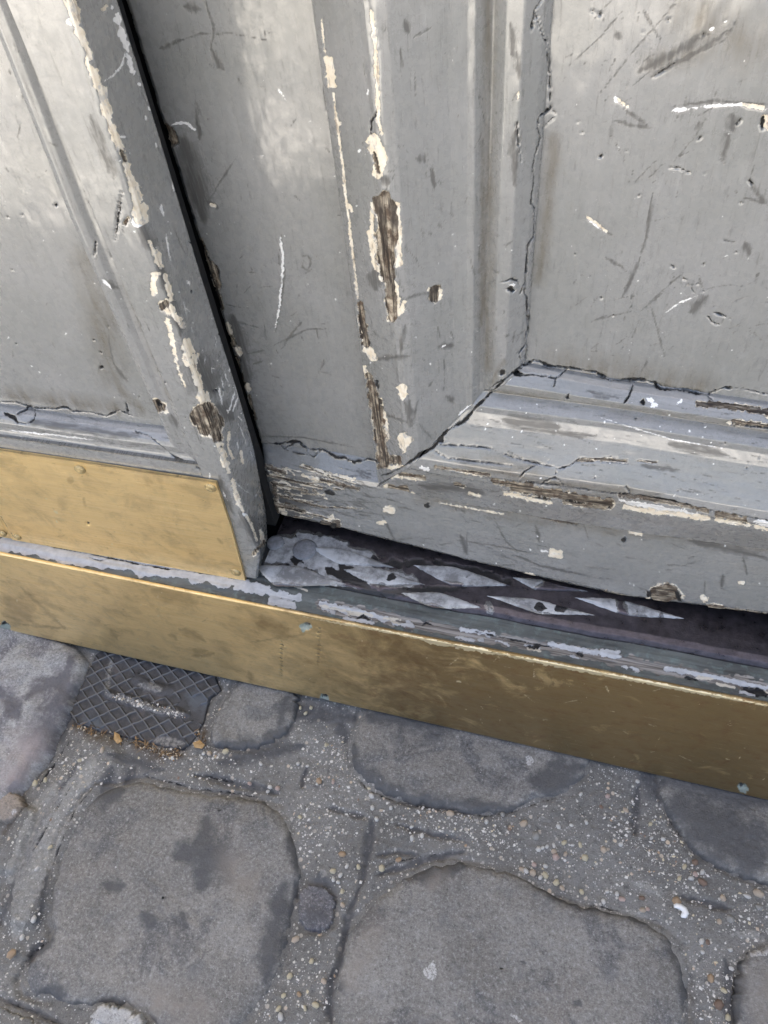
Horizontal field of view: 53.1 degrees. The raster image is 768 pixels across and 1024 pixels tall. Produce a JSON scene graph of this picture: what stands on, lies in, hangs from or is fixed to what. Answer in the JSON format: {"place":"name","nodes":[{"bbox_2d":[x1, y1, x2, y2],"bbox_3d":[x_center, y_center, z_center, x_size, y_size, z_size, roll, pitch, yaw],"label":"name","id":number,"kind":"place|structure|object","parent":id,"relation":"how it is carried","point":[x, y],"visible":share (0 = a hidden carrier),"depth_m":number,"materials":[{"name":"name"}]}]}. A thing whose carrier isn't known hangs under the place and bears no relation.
{"place":"outdoors","nodes":[
{"label":"outdoors","id":0,"kind":"place"},
{"bbox_2d":[0,628,767,1023],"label":"pavement","id":1,"kind":"structure","parent":0,"point":[270,856],"depth_m":0.65,"materials":[{"name":"stone"}]},
{"bbox_2d":[114,732,121,743],"bbox_3d":[-0.258,0.218,0.743,0.012,0.002,0.010,9,54,13],"label":"dead leaf","id":2,"kind":"object","parent":1,"relation":"on","point":[117,738],"visible":1,"depth_m":0.74,"materials":[{"name":"beige plant"}]},
{"bbox_2d":[72,721,207,760],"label":"leaf litter","id":3,"kind":"object","parent":1,"relation":"on","point":[146,743],"visible":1,"depth_m":0.74,"materials":[{"name":"brown plant"}]},
{"bbox_2d":[70,651,221,750],"bbox_3d":[-0.245,0.192,0.772,0.200,0.019,0.086,9,54,13],"label":"access cover","id":4,"kind":"object","parent":1,"relation":"on","point":[189,694],"visible":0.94,"depth_m":0.77,"materials":[{"name":"metal"}]},
{"bbox_2d":[193,740,204,748],"bbox_3d":[-0.177,0.221,0.732,0.012,0.002,0.008,9,54,13],"label":"dead leaf","id":5,"kind":"object","parent":1,"relation":"on","point":[199,744],"visible":1,"depth_m":0.73,"materials":[{"name":"beige plant"}]},
{"bbox_2d":[0,514,767,799],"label":"threshold","id":6,"kind":"object","parent":1,"relation":"on","point":[675,690],"visible":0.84,"depth_m":0.62,"materials":[{"name":"gold metal"}]},
{"bbox_2d":[674,903,688,917],"bbox_3d":[0.237,0.318,0.613,0.012,0.003,0.010,9,54,13],"label":"curved sliver","id":7,"kind":"object","parent":1,"relation":"on","point":[684,910],"visible":1,"depth_m":0.61,"materials":[{"name":"white plastic"}]},
{"label":"street","id":8,"kind":"structure","parent":0,"visible":0},
{"bbox_3d":[-0.225,-2.140,-1.864,16.000,7.010,0.500,9,54,13],"label":"facade","id":9,"kind":"object","parent":8,"relation":"on","visible":0},
{"bbox_2d":[0,0,279,580],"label":"door leaf","id":10,"kind":"object","parent":9,"relation":"attached to","point":[128,430],"visible":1,"depth_m":0.46,"materials":[{"name":"grey paint"}]},
{"bbox_2d":[126,0,767,613],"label":"door leaf","id":11,"kind":"object","parent":9,"relation":"attached to","point":[490,280],"visible":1,"depth_m":0.41,"materials":[{"name":"grey paint"}]}
]}

